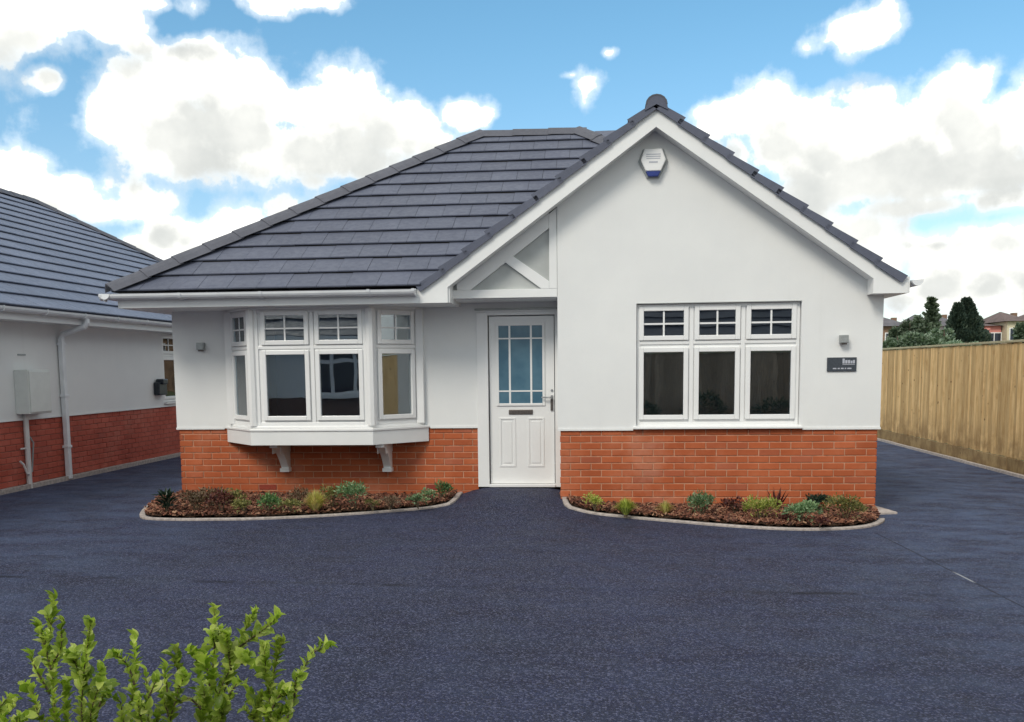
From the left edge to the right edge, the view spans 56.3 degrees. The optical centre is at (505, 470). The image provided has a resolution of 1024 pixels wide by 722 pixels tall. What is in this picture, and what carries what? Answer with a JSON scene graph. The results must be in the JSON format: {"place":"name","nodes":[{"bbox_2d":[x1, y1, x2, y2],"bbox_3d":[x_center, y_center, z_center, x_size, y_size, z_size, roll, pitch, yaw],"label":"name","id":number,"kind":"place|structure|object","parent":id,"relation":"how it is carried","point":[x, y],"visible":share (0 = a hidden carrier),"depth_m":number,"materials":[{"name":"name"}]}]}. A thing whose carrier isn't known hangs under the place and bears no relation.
{"place":"outdoors","nodes":[
{"label":"outdoors","id":0,"kind":"place"},
{"bbox_2d":[0,440,1023,721],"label":"driveway","id":1,"kind":"structure","parent":0,"point":[512,604],"depth_m":6.34,"materials":[{"name":"asphalt"}]},
{"bbox_2d":[0,452,180,494],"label":"kerb","id":2,"kind":"structure","parent":1,"relation":"on","point":[65,478],"depth_m":13.67,"materials":[{"name":"concrete"}]},
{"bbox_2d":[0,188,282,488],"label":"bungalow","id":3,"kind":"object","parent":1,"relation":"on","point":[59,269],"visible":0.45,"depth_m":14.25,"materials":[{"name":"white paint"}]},
{"bbox_2d":[19,414,33,487],"bbox_3d":[-6.139,-0.241,12.265,0.081,0.967,0.324,0,6,5],"label":"conduit pipe","id":4,"kind":"object","parent":3,"relation":"attached to","point":[28,468],"visible":0.92,"depth_m":12.28,"materials":[{"name":"grey plastic"}]},
{"bbox_2d":[14,370,51,413],"bbox_3d":[-6.074,-1.010,12.318,0.196,0.560,0.503,0,6,5],"label":"meter box","id":5,"kind":"object","parent":3,"relation":"attached to","point":[32,391],"visible":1,"depth_m":12.13,"materials":[{"name":"beige plastic"}]},
{"bbox_2d":[28,371,51,412],"bbox_3d":[-5.982,-1.011,12.309,0.012,0.520,0.463,0,6,5],"label":"meter door","id":6,"kind":"structure","parent":5,"relation":"in","point":[39,381],"depth_m":12.30,"materials":[{"name":"beige plastic"}]},
{"bbox_2d":[56,318,89,478],"bbox_3d":[-5.880,-0.973,13.135,0.441,2.190,0.110,-1,6,-2],"label":"downpipe","id":7,"kind":"object","parent":3,"relation":"attached to","point":[64,396],"visible":1,"depth_m":13.09,"materials":[{"name":"white plastic"}]},
{"bbox_2d":[154,379,167,394],"bbox_3d":[-5.751,-1.390,16.005,0.144,0.269,0.304,0,6,5],"label":"outdoor socket","id":8,"kind":"object","parent":3,"relation":"attached to","point":[160,386],"visible":1,"depth_m":15.91,"materials":[{"name":"black plastic"}]},
{"bbox_2d":[162,334,175,401],"bbox_3d":[-5.801,-1.804,16.914,0.086,1.155,1.350,0,6,5],"label":"window","id":9,"kind":"structure","parent":3,"relation":"in","point":[167,340],"depth_m":16.54,"materials":[{"name":"white plastic"}]},
{"bbox_2d":[144,489,457,516],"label":"bark mulch","id":10,"kind":"object","parent":1,"relation":"on","point":[189,509],"visible":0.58,"depth_m":10.38,"materials":[{"name":"brown wood"}]},
{"bbox_2d":[151,487,177,511],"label":"bedding plant","id":11,"kind":"object","parent":10,"relation":"on","point":[165,503],"visible":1,"depth_m":9.89,"materials":[{"name":"green plant"}]},
{"bbox_2d":[179,490,213,510],"bbox_3d":[-3.228,0.322,9.976,0.368,0.272,0.285,0,6,5],"label":"bedding plant","id":12,"kind":"object","parent":10,"relation":"on","point":[193,498],"visible":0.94,"depth_m":9.95,"materials":[{"name":"brown plant"}]},
{"bbox_2d":[195,486,230,505],"bbox_3d":[-3.151,0.291,10.290,0.394,0.265,0.357,-2,6,-14],"label":"bedding plant","id":13,"kind":"object","parent":10,"relation":"on","point":[203,491],"visible":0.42,"depth_m":10.28,"materials":[{"name":"brown plant"}]},
{"bbox_2d":[203,488,233,512],"bbox_3d":[-3.000,0.316,9.938,0.308,0.292,0.296,4,8,38],"label":"bedding plant","id":14,"kind":"object","parent":10,"relation":"on","point":[215,498],"visible":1,"depth_m":9.92,"materials":[{"name":"red plant"}]},
{"bbox_2d":[218,487,246,504],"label":"bedding plant","id":15,"kind":"object","parent":10,"relation":"on","point":[236,492],"visible":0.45,"depth_m":10.34,"materials":[{"name":"green plant"}]},
{"bbox_2d":[230,495,251,513],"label":"bedding plant","id":16,"kind":"object","parent":10,"relation":"on","point":[243,504],"visible":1,"depth_m":9.83,"materials":[{"name":"green plant"}]},
{"bbox_2d":[256,491,281,510],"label":"bedding plant","id":17,"kind":"object","parent":10,"relation":"on","point":[268,498],"visible":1,"depth_m":9.87,"materials":[{"name":"green plant"}]},
{"bbox_2d":[276,496,302,513],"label":"bedding plant","id":18,"kind":"object","parent":10,"relation":"on","point":[287,501],"visible":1,"depth_m":9.89,"materials":[{"name":"green plant"}]},
{"bbox_2d":[286,485,309,505],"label":"bedding plant","id":19,"kind":"object","parent":10,"relation":"on","point":[305,492],"visible":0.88,"depth_m":10.33,"materials":[{"name":"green plant"}]},
{"bbox_2d":[302,489,331,513],"bbox_3d":[-1.992,0.322,10.031,0.401,0.275,0.276,0,6,5],"label":"bedding plant","id":20,"kind":"object","parent":10,"relation":"on","point":[315,501],"visible":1,"depth_m":10.00,"materials":[{"name":"yellow plant"}]},
{"bbox_2d":[319,483,346,505],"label":"bedding plant","id":21,"kind":"object","parent":10,"relation":"on","point":[330,489],"visible":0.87,"depth_m":10.20,"materials":[{"name":"green plant"}]},
{"bbox_2d":[333,480,368,509],"bbox_3d":[-1.639,0.268,10.128,0.371,0.343,0.317,0,6,5],"label":"bedding plant","id":22,"kind":"object","parent":10,"relation":"on","point":[350,490],"visible":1,"depth_m":10.08,"materials":[{"name":"green plant"}]},
{"bbox_2d":[362,498,380,510],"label":"bedding plant","id":23,"kind":"object","parent":10,"relation":"on","point":[368,501],"visible":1,"depth_m":10.12,"materials":[{"name":"green plant"}]},
{"bbox_2d":[376,495,403,509],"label":"bedding plant","id":24,"kind":"object","parent":10,"relation":"on","point":[389,499],"visible":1,"depth_m":10.16,"materials":[{"name":"brown plant"}]},
{"bbox_2d":[405,493,430,508],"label":"bedding plant","id":25,"kind":"object","parent":10,"relation":"on","point":[415,498],"visible":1,"depth_m":10.23,"materials":[{"name":"green plant"}]},
{"bbox_2d":[419,487,436,503],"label":"bedding plant","id":26,"kind":"object","parent":10,"relation":"on","point":[430,491],"visible":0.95,"depth_m":10.52,"materials":[{"name":"green plant"}]},
{"bbox_2d":[434,479,453,497],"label":"bedding plant","id":27,"kind":"object","parent":10,"relation":"on","point":[445,487],"visible":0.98,"depth_m":10.67,"materials":[{"name":"green plant"}]},
{"bbox_2d":[140,492,462,520],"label":"kerb","id":28,"kind":"structure","parent":1,"relation":"on","point":[455,498],"depth_m":9.91,"materials":[{"name":"concrete"}]},
{"bbox_2d":[98,94,923,505],"bbox_3d":[0.247,-2.320,13.796,8.718,5.032,7.721,0,6,5],"label":"bungalow","id":29,"kind":"object","parent":1,"relation":"on","point":[578,312],"visible":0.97,"depth_m":10.51,"materials":[{"name":"white paint"}]},
{"bbox_2d":[196,343,204,350],"bbox_3d":[-3.586,-1.450,11.271,0.084,0.100,0.085,0,6,5],"label":"wall light","id":30,"kind":"object","parent":29,"relation":"attached to","point":[200,346],"visible":1,"depth_m":11.23,"materials":[{"name":"metal"}]},
{"bbox_2d":[223,306,429,471],"bbox_3d":[-2.123,-0.908,11.060,2.458,1.898,0.782,0,6,5],"label":"bay window","id":31,"kind":"structure","parent":29,"relation":"in","point":[247,349],"depth_m":10.76,"materials":[{"name":"white plastic"}]},
{"bbox_2d":[474,307,560,486],"bbox_3d":[0.155,-0.832,11.071,0.985,2.056,0.150,0,6,5],"label":"front door","id":32,"kind":"structure","parent":29,"relation":"in","point":[518,420],"depth_m":11.06,"materials":[{"name":"white plastic"}]},
{"bbox_2d":[638,148,667,177],"bbox_3d":[1.550,-3.219,10.030,0.307,0.296,0.079,0,6,5],"label":"alarm box","id":33,"kind":"object","parent":29,"relation":"attached to","point":[652,162],"visible":1,"depth_m":10.00,"materials":[{"name":"grey plastic"}]},
{"bbox_2d":[636,302,799,424],"bbox_3d":[2.280,-1.135,10.309,1.720,1.305,0.086,0,6,5],"label":"window","id":34,"kind":"structure","parent":29,"relation":"in","point":[743,342],"depth_m":10.27,"materials":[{"name":"white plastic"}]},
{"bbox_2d":[827,357,856,371],"bbox_3d":[3.552,-1.116,10.100,0.302,0.147,0.018,0,6,5],"label":"house sign","id":35,"kind":"object","parent":29,"relation":"attached to","point":[841,363],"visible":1,"depth_m":10.09,"materials":[{"name":"stone"}]},
{"bbox_2d":[839,335,848,344],"bbox_3d":[3.552,-1.368,10.038,0.084,0.100,0.085,0,6,5],"label":"wall light","id":36,"kind":"object","parent":29,"relation":"attached to","point":[843,339],"visible":1,"depth_m":10.00,"materials":[{"name":"metal"}]},
{"bbox_2d":[559,492,880,526],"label":"bark mulch","id":37,"kind":"object","parent":1,"relation":"on","point":[713,511],"visible":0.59,"depth_m":9.73,"materials":[{"name":"brown wood"}]},
{"bbox_2d":[582,491,604,510],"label":"bedding plant","id":38,"kind":"object","parent":37,"relation":"on","point":[593,499],"visible":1,"depth_m":10.01,"materials":[{"name":"yellow plant"}]},
{"bbox_2d":[614,499,638,517],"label":"bedding plant","id":39,"kind":"object","parent":37,"relation":"on","point":[625,506],"visible":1,"depth_m":9.74,"materials":[{"name":"green plant"}]},
{"bbox_2d":[655,499,674,514],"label":"bedding plant","id":40,"kind":"object","parent":37,"relation":"on","point":[666,507],"visible":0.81,"depth_m":9.78,"materials":[{"name":"green plant"}]},
{"bbox_2d":[686,490,715,513],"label":"bedding plant","id":41,"kind":"object","parent":37,"relation":"on","point":[699,498],"visible":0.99,"depth_m":9.69,"materials":[{"name":"green plant"}]},
{"bbox_2d":[715,495,747,513],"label":"bedding plant","id":42,"kind":"object","parent":37,"relation":"on","point":[733,502],"visible":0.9,"depth_m":9.80,"materials":[{"name":"red plant"}]},
{"bbox_2d":[741,494,786,517],"bbox_3d":[2.529,0.371,9.394,0.431,0.288,0.322,0,6,5],"label":"bedding plant","id":43,"kind":"object","parent":37,"relation":"on","point":[765,501],"visible":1,"depth_m":9.38,"materials":[{"name":"yellow plant"}]},
{"bbox_2d":[767,486,788,507],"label":"bedding plant","id":44,"kind":"object","parent":37,"relation":"on","point":[778,497],"visible":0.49,"depth_m":10.01,"materials":[{"name":"red plant"}]},
{"bbox_2d":[777,512,792,519],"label":"bedding plant","id":45,"kind":"object","parent":37,"relation":"on","point":[784,516],"visible":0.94,"depth_m":9.24,"materials":[{"name":"red plant"}]},
{"bbox_2d":[781,499,822,525],"bbox_3d":[2.842,0.399,9.192,0.412,0.273,0.347,0,6,5],"label":"bedding plant","id":46,"kind":"object","parent":37,"relation":"on","point":[802,506],"visible":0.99,"depth_m":9.12,"materials":[{"name":"green plant"}]},
{"bbox_2d":[803,493,830,510],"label":"bedding plant","id":47,"kind":"object","parent":37,"relation":"on","point":[819,499],"visible":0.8,"depth_m":9.83,"materials":[{"name":"green plant"}]},
{"bbox_2d":[816,516,829,527],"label":"bedding plant","id":48,"kind":"object","parent":37,"relation":"on","point":[820,520],"visible":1,"depth_m":9.02,"materials":[{"name":"red plant"}]},
{"bbox_2d":[821,492,869,519],"bbox_3d":[3.332,0.365,9.381,0.459,0.299,0.312,1,6,18],"label":"bedding plant","id":49,"kind":"object","parent":37,"relation":"on","point":[846,504],"visible":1,"depth_m":9.33,"materials":[{"name":"green plant"}]},
{"bbox_2d":[562,497,884,530],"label":"kerb","id":50,"kind":"structure","parent":1,"relation":"on","point":[879,521],"depth_m":9.38,"materials":[{"name":"concrete"}]},
{"bbox_2d":[875,506,896,514],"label":"kerb","id":51,"kind":"structure","parent":1,"relation":"on","point":[882,511],"depth_m":10.13,"materials":[{"name":"concrete"}]},
{"bbox_2d":[877,438,1023,478],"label":"kerb","id":52,"kind":"structure","parent":1,"relation":"on","point":[961,460],"depth_m":15.84,"materials":[{"name":"concrete"}]},
{"bbox_2d":[0,0,1023,321],"label":"sky","id":53,"kind":"structure","parent":0,"point":[166,128],"materials":[{"name":"blue"}]},
{"bbox_2d":[882,429,1023,460],"bbox_3d":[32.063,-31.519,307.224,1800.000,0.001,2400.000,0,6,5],"label":"ground","id":54,"kind":"structure","parent":0,"point":[946,443],"depth_m":20.69,"materials":[{"name":"grey concrete"}]},
{"bbox_2d":[883,317,901,340],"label":"house","id":55,"kind":"structure","parent":54,"relation":"on","point":[888,324],"depth_m":82.07,"materials":[{"name":"brown brick"}]},
{"bbox_2d":[882,335,903,350],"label":"bush","id":56,"kind":"object","parent":54,"relation":"on","point":[889,343],"visible":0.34,"depth_m":42.56,"materials":[{"name":"green plant"}]},
{"bbox_2d":[886,318,934,339],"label":"tree","id":57,"kind":"object","parent":54,"relation":"on","point":[905,327],"visible":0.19,"depth_m":48.25,"materials":[{"name":"green plant"}]},
{"bbox_2d":[912,314,923,327],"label":"tree","id":58,"kind":"object","parent":54,"relation":"on","point":[917,319],"visible":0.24,"depth_m":56.73,"materials":[{"name":"green plant"}]},
{"bbox_2d":[900,331,945,348],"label":"bush","id":59,"kind":"object","parent":54,"relation":"on","point":[909,338],"visible":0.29,"depth_m":41.33,"materials":[{"name":"green plant"}]},
{"bbox_2d":[922,296,941,332],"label":"tree","id":60,"kind":"object","parent":54,"relation":"on","point":[931,313],"visible":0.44,"depth_m":57.43,"materials":[{"name":"green plant"}]},
{"bbox_2d":[928,327,955,343],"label":"bush","id":61,"kind":"object","parent":54,"relation":"on","point":[937,333],"visible":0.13,"depth_m":43.47,"materials":[{"name":"green plant"}]},
{"bbox_2d":[939,315,947,329],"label":"house","id":62,"kind":"structure","parent":54,"relation":"on","point":[943,319],"depth_m":87.44,"materials":[{"name":"grey glass"}]},
{"bbox_2d":[942,301,972,341],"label":"tree","id":63,"kind":"object","parent":54,"relation":"on","point":[957,316],"visible":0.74,"depth_m":66.16,"materials":[{"name":"green plant"}]},
{"bbox_2d":[943,339,982,347],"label":"bush","id":64,"kind":"object","parent":54,"relation":"on","point":[954,341],"visible":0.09,"depth_m":39.43,"materials":[{"name":"green plant"}]},
{"bbox_2d":[948,296,992,344],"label":"tree","id":65,"kind":"object","parent":54,"relation":"on","point":[976,329],"visible":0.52,"depth_m":66.07,"materials":[{"name":"green plant"}]},
{"bbox_2d":[984,323,1003,343],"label":"house","id":66,"kind":"structure","parent":54,"relation":"on","point":[995,332],"depth_m":82.07,"materials":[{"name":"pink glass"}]},
{"bbox_2d":[990,332,1001,343],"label":"window","id":67,"kind":"structure","parent":66,"relation":"in","point":[997,336],"depth_m":82.06,"materials":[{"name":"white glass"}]},
{"bbox_2d":[984,312,1023,343],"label":"house","id":68,"kind":"structure","parent":54,"relation":"on","point":[1008,321],"depth_m":81.78,"materials":[{"name":"brown tile"}]},
{"bbox_2d":[1009,328,1013,339],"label":"window","id":69,"kind":"structure","parent":68,"relation":"in","point":[1010,329],"depth_m":80.98,"materials":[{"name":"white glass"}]},
{"bbox_2d":[1011,322,1023,342],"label":"tree","id":70,"kind":"object","parent":54,"relation":"on","point":[1018,331],"visible":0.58,"depth_m":45.72,"materials":[{"name":"green plant"}]},
{"label":"soil strip","id":71,"kind":"structure","parent":54,"relation":"on","visible":0},
{"bbox_2d":[876,339,1023,474],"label":"fence","id":72,"kind":"object","parent":71,"relation":"on","point":[957,397],"visible":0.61,"depth_m":15.96,"materials":[{"name":"brown wood"}]},
{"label":"flower bed","id":73,"kind":"structure","parent":0,"visible":0},
{"bbox_2d":[0,691,37,721],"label":"shrub","id":74,"kind":"object","parent":73,"relation":"on","point":[7,704],"visible":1,"depth_m":3.11,"materials":[{"name":"green plant"}]},
{"bbox_2d":[18,588,119,721],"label":"shrub","id":75,"kind":"object","parent":73,"relation":"on","point":[82,669],"visible":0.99,"depth_m":3.11,"materials":[{"name":"green plant"}]},
{"bbox_2d":[100,628,191,721],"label":"shrub","id":76,"kind":"object","parent":73,"relation":"on","point":[168,704],"visible":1,"depth_m":3.09,"materials":[{"name":"green plant"}]},
{"bbox_2d":[177,602,286,721],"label":"shrub","id":77,"kind":"object","parent":73,"relation":"on","point":[236,653],"visible":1,"depth_m":3.14,"materials":[{"name":"green plant"}]},
{"bbox_2d":[237,634,337,721],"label":"shrub","id":78,"kind":"object","parent":73,"relation":"on","point":[272,695],"visible":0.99,"depth_m":3.07,"materials":[{"name":"green plant"}]}
]}

